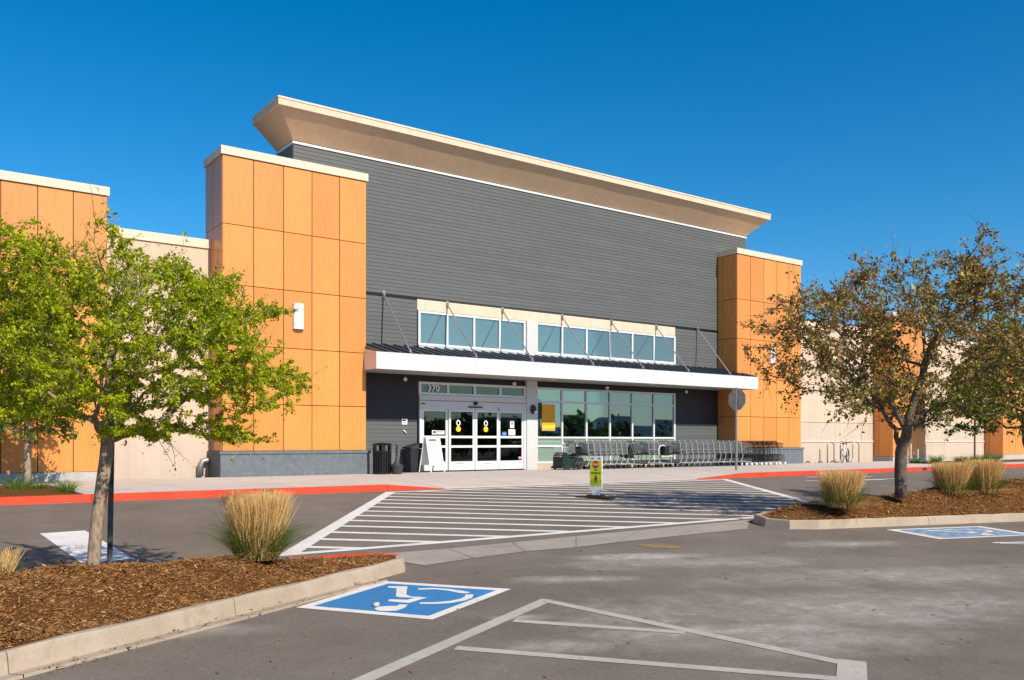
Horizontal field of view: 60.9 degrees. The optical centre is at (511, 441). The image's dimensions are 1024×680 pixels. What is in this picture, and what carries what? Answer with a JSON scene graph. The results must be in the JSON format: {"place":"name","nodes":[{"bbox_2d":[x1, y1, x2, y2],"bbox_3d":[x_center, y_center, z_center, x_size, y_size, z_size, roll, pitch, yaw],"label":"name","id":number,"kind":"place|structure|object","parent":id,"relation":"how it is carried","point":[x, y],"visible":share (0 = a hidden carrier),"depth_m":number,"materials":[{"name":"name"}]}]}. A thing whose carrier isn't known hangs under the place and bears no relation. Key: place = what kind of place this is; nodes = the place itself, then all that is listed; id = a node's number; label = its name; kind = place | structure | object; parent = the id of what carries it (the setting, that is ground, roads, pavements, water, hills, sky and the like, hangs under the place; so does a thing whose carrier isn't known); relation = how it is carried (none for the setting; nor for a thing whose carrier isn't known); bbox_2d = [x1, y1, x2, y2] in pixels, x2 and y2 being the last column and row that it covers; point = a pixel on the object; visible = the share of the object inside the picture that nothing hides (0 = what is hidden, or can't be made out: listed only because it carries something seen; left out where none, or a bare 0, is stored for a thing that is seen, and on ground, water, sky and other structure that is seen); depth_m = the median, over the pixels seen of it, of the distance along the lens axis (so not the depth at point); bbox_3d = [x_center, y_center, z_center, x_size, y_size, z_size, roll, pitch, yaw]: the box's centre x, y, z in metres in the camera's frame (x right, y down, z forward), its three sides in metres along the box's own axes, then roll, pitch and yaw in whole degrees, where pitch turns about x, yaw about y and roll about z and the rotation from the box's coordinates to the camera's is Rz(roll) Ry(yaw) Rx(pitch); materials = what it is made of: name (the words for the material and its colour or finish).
{"place":"outdoors","nodes":[
{"label":"outdoors","id":0,"kind":"place"},
{"bbox_2d":[0,459,1023,679],"bbox_3d":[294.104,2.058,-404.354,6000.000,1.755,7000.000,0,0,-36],"label":"asphalt lot","id":1,"kind":"structure","parent":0,"point":[689,584],"depth_m":9.02,"materials":[{"name":"grey asphalt"}]},
{"bbox_2d":[40,530,133,562],"bbox_3d":[-5.621,1.355,11.398,0.608,0.092,3.052,0,0,-36],"label":"parking marking","id":2,"kind":"object","parent":1,"relation":"on","point":[74,544],"visible":0.8,"depth_m":11.35,"materials":[{"name":"white paint"}]},
{"bbox_2d":[0,553,404,679],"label":"island kerb","id":3,"kind":"structure","parent":1,"relation":"on","point":[31,659],"depth_m":6.97,"materials":[{"name":"concrete"}]},
{"bbox_2d":[0,555,395,650],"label":"island mulch","id":4,"kind":"object","parent":3,"relation":"on","point":[11,602],"visible":0.37,"depth_m":7.17,"materials":[{"name":"brown wood"}]},
{"bbox_2d":[0,547,49,571],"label":"ornamental grass","id":5,"kind":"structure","parent":4,"relation":"on","point":[5,565],"depth_m":7.43,"materials":[{"name":"plant"}]},
{"bbox_2d":[107,349,115,563],"bbox_3d":[-3.744,0.172,8.136,0.081,2.081,0.055,0,0,-24],"label":"sign post","id":6,"kind":"object","parent":4,"relation":"on","point":[110,522],"visible":0.62,"depth_m":8.11,"materials":[{"name":"grey metal"}]},
{"bbox_2d":[0,179,329,566],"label":"crab apple tree","id":7,"kind":"object","parent":4,"relation":"on","point":[22,395],"visible":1,"depth_m":7.08,"materials":[{"name":"green plant"}]},
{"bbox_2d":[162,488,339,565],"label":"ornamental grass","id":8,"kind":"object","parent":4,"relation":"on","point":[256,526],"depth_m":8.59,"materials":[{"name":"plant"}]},
{"bbox_2d":[297,581,508,618],"bbox_3d":[-0.986,1.510,8.415,1.342,0.054,1.760,0,0,25],"label":"accessible parking symbol","id":9,"kind":"object","parent":1,"relation":"on","point":[414,600],"visible":1,"depth_m":8.31,"materials":[{"name":"blue paint"}]},
{"bbox_2d":[0,464,1023,505],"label":"road kerb","id":10,"kind":"structure","parent":1,"relation":"on","point":[45,499],"depth_m":19.31,"materials":[{"name":"paint"}]},
{"bbox_2d":[43,552,1008,676],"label":"bark flecks","id":11,"kind":"object","parent":1,"relation":"on","point":[351,657],"visible":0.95,"depth_m":6.83,"materials":[{"name":"brown wood"}]},
{"bbox_2d":[279,479,810,555],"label":"crosswalk","id":12,"kind":"structure","parent":1,"relation":"on","point":[326,531],"depth_m":16.01,"materials":[{"name":"white paint"}]},
{"bbox_2d":[384,520,749,564],"bbox_3d":[1.549,1.454,12.976,7.923,0.067,1.060,0,0,-38],"label":"drain pan","id":13,"kind":"object","parent":1,"relation":"on","point":[427,557],"visible":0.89,"depth_m":12.33,"materials":[{"name":"concrete"}]},
{"bbox_2d":[575,456,615,498],"bbox_3d":[1.891,0.810,19.721,0.860,0.949,0.320,0,0,32],"label":"crossing sign","id":14,"kind":"object","parent":1,"relation":"on","point":[596,475],"visible":1,"depth_m":19.69,"materials":[{"name":"yellow plastic"}]},
{"bbox_2d":[352,599,867,679],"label":"hatched access aisle","id":15,"kind":"object","parent":1,"relation":"on","point":[851,670],"visible":1,"depth_m":6.50,"materials":[{"name":"paint"}]},
{"bbox_2d":[634,544,681,547],"bbox_3d":[2.055,1.470,12.229,0.678,0.018,0.386,0,0,-2],"label":"faded marking","id":16,"kind":"object","parent":1,"relation":"on","point":[658,546],"visible":1,"depth_m":12.23,"materials":[{"name":"yellow paint"}]},
{"bbox_2d":[753,511,1023,528],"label":"island kerb","id":17,"kind":"structure","parent":1,"relation":"on","point":[759,519],"depth_m":15.20,"materials":[{"name":"concrete"}]},
{"bbox_2d":[761,477,1023,519],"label":"island mulch","id":18,"kind":"object","parent":17,"relation":"on","point":[809,513],"visible":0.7,"depth_m":16.22,"materials":[{"name":"brown wood"}]},
{"bbox_2d":[796,469,899,507],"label":"ornamental grass","id":19,"kind":"object","parent":18,"relation":"on","point":[842,489],"depth_m":14.90,"materials":[{"name":"plant"}]},
{"bbox_2d":[725,211,1023,497],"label":"ornamental tree","id":20,"kind":"object","parent":18,"relation":"on","point":[975,276],"visible":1,"depth_m":15.81,"materials":[{"name":"green plant"}]},
{"bbox_2d":[916,461,995,494],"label":"ornamental grass","id":21,"kind":"object","parent":18,"relation":"on","point":[950,478],"depth_m":16.96,"materials":[{"name":"plant"}]},
{"bbox_2d":[961,458,1019,493],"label":"ornamental grass","id":22,"kind":"object","parent":18,"relation":"on","point":[990,472],"depth_m":17.17,"materials":[{"name":"plant"}]},
{"bbox_2d":[886,526,1023,538],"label":"accessible parking symbol","id":23,"kind":"object","parent":1,"relation":"on","point":[958,532],"visible":1,"depth_m":14.46,"materials":[{"name":"blue paint"}]},
{"bbox_2d":[992,542,1023,543],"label":"stall line","id":24,"kind":"object","parent":1,"relation":"on","point":[1009,542],"visible":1,"depth_m":13.26,"materials":[{"name":"white paint"}]},
{"bbox_2d":[0,458,1023,493],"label":"sidewalk","id":25,"kind":"structure","parent":0,"point":[456,479],"depth_m":25.00,"materials":[{"name":"concrete"}]},
{"bbox_2d":[0,485,75,496],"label":"planting bed","id":26,"kind":"object","parent":25,"relation":"on","point":[5,492],"visible":0.57,"depth_m":17.34,"materials":[{"name":"brown soil"}]},
{"bbox_2d":[0,475,52,488],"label":"grass tuft","id":27,"kind":"object","parent":26,"relation":"on","point":[15,485],"visible":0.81,"depth_m":18.23,"materials":[{"name":"green plant"}]},
{"bbox_2d":[22,482,60,488],"bbox_3d":[-10.457,0.965,19.170,1.171,0.169,1.139,0,0,24],"label":"grass tuft","id":28,"kind":"object","parent":26,"relation":"on","point":[41,486],"visible":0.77,"depth_m":19.08,"materials":[{"name":"green plant"}]},
{"bbox_2d":[0,302,92,486],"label":"sidewalk tree","id":29,"kind":"object","parent":26,"relation":"on","point":[29,432],"visible":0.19,"depth_m":19.68,"materials":[{"name":"green plant"}]},
{"bbox_2d":[27,479,88,492],"bbox_3d":[-9.171,0.903,17.875,1.554,0.294,1.508,0,0,-36],"label":"grass tuft","id":30,"kind":"object","parent":26,"relation":"on","point":[70,488],"visible":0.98,"depth_m":17.84,"materials":[{"name":"green plant"}]},
{"bbox_2d":[372,443,391,473],"bbox_3d":[-4.098,0.523,27.463,0.620,0.970,0.620,0,0,-36],"label":"litter bin","id":31,"kind":"object","parent":25,"relation":"on","point":[382,460],"visible":1,"depth_m":27.24,"materials":[{"name":"black metal"}]},
{"bbox_2d":[391,444,403,473],"bbox_3d":[-3.632,0.553,27.468,0.420,0.950,0.420,0,0,-36],"label":"smoking urn","id":32,"kind":"object","parent":25,"relation":"on","point":[397,466],"visible":0.99,"depth_m":27.36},
{"bbox_2d":[402,443,421,471],"bbox_3d":[-3.341,0.538,29.448,0.560,0.980,0.560,0,0,-36],"label":"waste bin","id":33,"kind":"object","parent":25,"relation":"on","point":[412,454],"visible":1,"depth_m":29.27,"materials":[{"name":"plastic"}]},
{"bbox_2d":[419,436,444,471],"bbox_3d":[-2.697,0.425,29.261,0.620,1.206,0.649,0,0,-45],"label":"frame board","id":34,"kind":"object","parent":25,"relation":"on","point":[431,452],"visible":1,"depth_m":29.19,"materials":[{"name":"white plastic"}]},
{"bbox_2d":[0,95,1023,482],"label":"store building","id":35,"kind":"structure","parent":25,"relation":"on","point":[472,305],"depth_m":31.10,"materials":[{"name":"beige paint"}]},
{"bbox_2d":[417,310,525,354],"bbox_3d":[-1.383,-3.839,31.422,4.630,1.377,0.150,0,0,-36],"label":"upper window","id":36,"kind":"structure","parent":35,"relation":"in","point":[419,312],"depth_m":31.37,"materials":[{"name":"blue glass"}]},
{"bbox_2d":[542,404,554,430],"bbox_3d":[1.403,-0.922,33.442,0.646,1.033,0.013,0,0,-36],"label":"poster","id":37,"kind":"object","parent":35,"relation":"attached to","point":[548,417],"visible":1,"depth_m":33.44,"materials":[{"name":"paper"}]},
{"bbox_2d":[537,322,675,364],"bbox_3d":[3.954,-3.839,35.304,7.586,1.377,0.150,0,0,-36],"label":"upper window","id":38,"kind":"structure","parent":35,"relation":"in","point":[601,344],"depth_m":35.70,"materials":[{"name":"blue glass"}]},
{"bbox_2d":[537,387,675,469],"bbox_3d":[3.940,-0.468,35.325,7.580,3.195,0.140,0,0,-36],"label":"storefront window","id":39,"kind":"structure","parent":35,"relation":"in","point":[605,415],"depth_m":35.55,"materials":[{"name":"green glass"}]},
{"bbox_2d":[551,445,583,469],"bbox_3d":[2.034,0.567,31.837,1.060,0.914,0.660,0,0,-36],"label":"motorised cart","id":40,"kind":"object","parent":25,"relation":"on","point":[564,460],"visible":0.98,"depth_m":31.58,"materials":[{"name":"plastic"}]},
{"bbox_2d":[563,441,591,469],"bbox_3d":[2.452,0.497,32.042,0.995,1.059,0.580,0,0,-36],"label":"shopping cart","id":41,"kind":"object","parent":25,"relation":"on","point":[572,447],"visible":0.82,"depth_m":31.81,"materials":[{"name":"grey metal"}]},
{"bbox_2d":[576,441,603,468],"bbox_3d":[2.938,0.497,32.364,0.995,1.059,0.580,0,0,-37],"label":"shopping cart","id":42,"kind":"object","parent":25,"relation":"on","point":[587,451],"visible":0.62,"depth_m":32.07,"materials":[{"name":"silver metal"}]},
{"bbox_2d":[582,441,608,468],"bbox_3d":[3.176,0.497,32.567,0.995,1.059,0.580,0,0,-36],"label":"shopping cart","id":43,"kind":"object","parent":25,"relation":"on","point":[593,446],"visible":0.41,"depth_m":32.22,"materials":[{"name":"silver metal"}]},
{"bbox_2d":[588,441,614,467],"bbox_3d":[3.412,0.497,32.697,0.995,1.059,0.580,0,0,-35],"label":"shopping cart","id":44,"kind":"object","parent":25,"relation":"on","point":[599,451],"visible":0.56,"depth_m":32.38,"materials":[{"name":"silver metal"}]},
{"bbox_2d":[597,441,619,468],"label":"shopping cart","id":45,"kind":"object","parent":25,"relation":"on","point":[607,462],"visible":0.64,"depth_m":32.53,"materials":[{"name":"silver metal"}]},
{"bbox_2d":[602,441,624,468],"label":"shopping cart","id":46,"kind":"object","parent":25,"relation":"on","point":[609,466],"visible":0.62,"depth_m":32.68,"materials":[{"name":"silver metal"}]},
{"bbox_2d":[605,441,631,468],"bbox_3d":[4.075,0.497,33.167,0.995,1.059,0.580,0,0,-36],"label":"shopping cart","id":47,"kind":"object","parent":25,"relation":"on","point":[615,450],"visible":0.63,"depth_m":32.89,"materials":[{"name":"silver metal"}]},
{"bbox_2d":[610,441,635,468],"bbox_3d":[4.288,0.497,33.343,0.995,1.059,0.580,0,0,-37],"label":"shopping cart","id":48,"kind":"object","parent":25,"relation":"on","point":[620,466],"visible":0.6,"depth_m":32.99,"materials":[{"name":"grey metal"}]},
{"bbox_2d":[619,444,634,467],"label":"infant seat cart","id":49,"kind":"object","parent":25,"relation":"on","point":[630,453],"visible":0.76,"depth_m":33.21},
{"bbox_2d":[616,441,641,467],"bbox_3d":[4.518,0.497,33.494,0.995,1.059,0.580,0,0,-35],"label":"shopping cart","id":50,"kind":"object","parent":25,"relation":"on","point":[631,461],"visible":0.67,"depth_m":33.30,"materials":[{"name":"silver metal"}]},
{"bbox_2d":[626,441,650,467],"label":"shopping cart","id":51,"kind":"object","parent":25,"relation":"on","point":[643,462],"visible":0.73,"depth_m":33.67,"materials":[{"name":"silver metal"}]},
{"bbox_2d":[637,441,662,467],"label":"shopping cart","id":52,"kind":"object","parent":25,"relation":"on","point":[649,453],"visible":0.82,"depth_m":33.96,"materials":[{"name":"silver metal"}]},
{"bbox_2d":[642,441,666,467],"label":"shopping cart","id":53,"kind":"object","parent":25,"relation":"on","point":[655,454],"visible":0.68,"depth_m":34.02,"materials":[{"name":"silver metal"}]},
{"bbox_2d":[648,441,672,467],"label":"shopping cart","id":54,"kind":"object","parent":25,"relation":"on","point":[665,462],"visible":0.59,"depth_m":34.23,"materials":[{"name":"silver metal"}]},
{"bbox_2d":[658,445,672,467],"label":"looped handle cart","id":55,"kind":"object","parent":25,"relation":"on","point":[665,450],"visible":1,"depth_m":34.01,"materials":[{"name":"white metal"}]},
{"bbox_2d":[658,441,682,466],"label":"shopping cart","id":56,"kind":"object","parent":25,"relation":"on","point":[671,453],"visible":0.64,"depth_m":34.72,"materials":[{"name":"silver metal"}]},
{"bbox_2d":[668,441,693,466],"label":"shopping cart","id":57,"kind":"object","parent":25,"relation":"on","point":[676,447],"visible":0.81,"depth_m":35.03,"materials":[{"name":"silver metal"}]},
{"bbox_2d":[675,441,698,466],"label":"shopping cart","id":58,"kind":"object","parent":25,"relation":"on","point":[686,451],"visible":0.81,"depth_m":35.11,"materials":[{"name":"silver metal"}]},
{"bbox_2d":[681,441,704,466],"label":"shopping cart","id":59,"kind":"object","parent":25,"relation":"on","point":[694,460],"visible":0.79,"depth_m":35.32,"materials":[{"name":"silver metal"}]},
{"bbox_2d":[687,441,709,466],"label":"shopping cart","id":60,"kind":"object","parent":25,"relation":"on","point":[696,450],"visible":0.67,"depth_m":35.49,"materials":[{"name":"silver metal"}]},
{"bbox_2d":[694,441,714,466],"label":"shopping cart","id":61,"kind":"object","parent":25,"relation":"on","point":[702,450],"visible":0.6,"depth_m":35.71,"materials":[{"name":"silver metal"}]},
{"bbox_2d":[698,441,719,465],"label":"shopping cart","id":62,"kind":"object","parent":25,"relation":"on","point":[710,449],"visible":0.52,"depth_m":35.87,"materials":[{"name":"grey metal"}]},
{"bbox_2d":[703,441,725,465],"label":"shopping cart","id":63,"kind":"object","parent":25,"relation":"on","point":[714,459],"visible":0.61,"depth_m":36.10,"materials":[{"name":"grey metal"}]},
{"bbox_2d":[711,441,731,465],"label":"shopping cart","id":64,"kind":"object","parent":25,"relation":"on","point":[720,459],"visible":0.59,"depth_m":36.33,"materials":[{"name":"silver metal"}]},
{"bbox_2d":[716,441,733,465],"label":"shopping cart","id":65,"kind":"object","parent":25,"relation":"on","point":[723,447],"visible":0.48,"depth_m":36.47,"materials":[{"name":"silver metal"}]},
{"bbox_2d":[720,441,740,465],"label":"shopping cart","id":66,"kind":"object","parent":25,"relation":"on","point":[730,451],"visible":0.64,"depth_m":36.69,"materials":[{"name":"silver metal"}]},
{"bbox_2d":[725,441,746,465],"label":"shopping cart","id":67,"kind":"object","parent":25,"relation":"on","point":[738,452],"visible":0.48,"depth_m":36.95,"materials":[{"name":"silver metal"}]},
{"bbox_2d":[729,387,745,469],"bbox_3d":[7.997,-0.447,31.042,0.082,2.950,0.758,0,0,-36],"label":"stop sign","id":68,"kind":"object","parent":25,"relation":"on","point":[737,399],"visible":1,"depth_m":31.04,"materials":[{"name":"metal"}]},
{"bbox_2d":[732,441,750,465],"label":"two tier cart","id":69,"kind":"object","parent":25,"relation":"on","point":[743,455],"visible":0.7,"depth_m":37.32,"materials":[{"name":"silver metal"}]},
{"bbox_2d":[731,441,752,465],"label":"shopping cart","id":70,"kind":"object","parent":25,"relation":"on","point":[745,460],"visible":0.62,"depth_m":37.20,"materials":[{"name":"silver metal"}]},
{"bbox_2d":[738,441,756,464],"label":"two tier cart","id":71,"kind":"object","parent":25,"relation":"on","point":[751,446],"visible":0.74,"depth_m":37.48,"materials":[{"name":"black metal"}]},
{"bbox_2d":[743,441,761,464],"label":"two tier cart","id":72,"kind":"object","parent":25,"relation":"on","point":[755,447],"visible":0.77,"depth_m":37.66,"materials":[{"name":"metal"}]},
{"bbox_2d":[748,441,765,464],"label":"two tier cart","id":73,"kind":"object","parent":25,"relation":"on","point":[757,445],"visible":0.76,"depth_m":37.82,"materials":[{"name":"black metal"}]},
{"bbox_2d":[753,441,770,464],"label":"two tier cart","id":74,"kind":"object","parent":25,"relation":"on","point":[764,447],"visible":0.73,"depth_m":38.02,"materials":[{"name":"black metal"}]},
{"bbox_2d":[757,441,775,464],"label":"two tier cart","id":75,"kind":"object","parent":25,"relation":"on","point":[767,454],"visible":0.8,"depth_m":38.32,"materials":[{"name":"black metal"}]},
{"bbox_2d":[763,441,780,464],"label":"two tier cart","id":76,"kind":"object","parent":25,"relation":"on","point":[772,454],"visible":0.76,"depth_m":38.47,"materials":[{"name":"black metal"}]},
{"bbox_2d":[767,441,785,464],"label":"two tier cart","id":77,"kind":"object","parent":25,"relation":"on","point":[783,457],"visible":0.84,"depth_m":38.70,"materials":[{"name":"metal"}]},
{"bbox_2d":[827,441,858,462],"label":"bike rack","id":78,"kind":"object","parent":25,"relation":"on","point":[840,451],"visible":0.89,"depth_m":42.49,"materials":[{"name":"silver metal"}]},
{"bbox_2d":[840,441,852,462],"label":"bicycle","id":79,"kind":"object","parent":25,"relation":"on","point":[844,454],"visible":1,"depth_m":41.77,"materials":[{"name":"white metal"}]},
{"bbox_2d":[917,459,1023,463],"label":"planting bed","id":80,"kind":"object","parent":25,"relation":"on","point":[1018,460],"visible":0.27,"depth_m":44.23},
{"bbox_2d":[910,443,911,460],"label":"tree stake","id":81,"kind":"object","parent":80,"relation":"on","point":[910,451],"visible":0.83,"depth_m":41.52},
{"bbox_2d":[907,457,923,463],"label":"grass tuft","id":82,"kind":"object","parent":80,"relation":"on","point":[914,462],"visible":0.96,"depth_m":40.86,"materials":[{"name":"green plant"}]},
{"bbox_2d":[925,454,947,462],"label":"grass tuft","id":83,"kind":"object","parent":80,"relation":"on","point":[935,459],"visible":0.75,"depth_m":41.27,"materials":[{"name":"green plant"}]},
{"bbox_2d":[953,456,965,461],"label":"grass tuft","id":84,"kind":"object","parent":80,"relation":"on","point":[958,459],"visible":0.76,"depth_m":43.19,"materials":[{"name":"green plant"}]},
{"bbox_2d":[944,348,1005,458],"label":"sidewalk tree","id":85,"kind":"object","parent":80,"relation":"on","point":[976,392],"visible":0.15,"depth_m":44.68,"materials":[{"name":"green plant"}]},
{"bbox_2d":[961,453,993,459],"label":"grass tuft","id":86,"kind":"object","parent":80,"relation":"on","point":[983,457],"visible":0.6,"depth_m":44.29,"materials":[{"name":"green plant"}]},
{"bbox_2d":[985,454,1004,460],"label":"grass tuft","id":87,"kind":"object","parent":80,"relation":"on","point":[993,457],"visible":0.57,"depth_m":44.97,"materials":[{"name":"green plant"}]},
{"bbox_2d":[0,0,1023,342],"label":"sky","id":88,"kind":"structure","parent":0,"point":[847,123],"materials":[{"name":"blue"}]},
{"bbox_2d":[941,313,1023,446],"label":"green tree","id":89,"kind":"object","parent":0,"point":[1019,417],"visible":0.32,"depth_m":18.72,"materials":[{"name":"green plant"}]}
]}

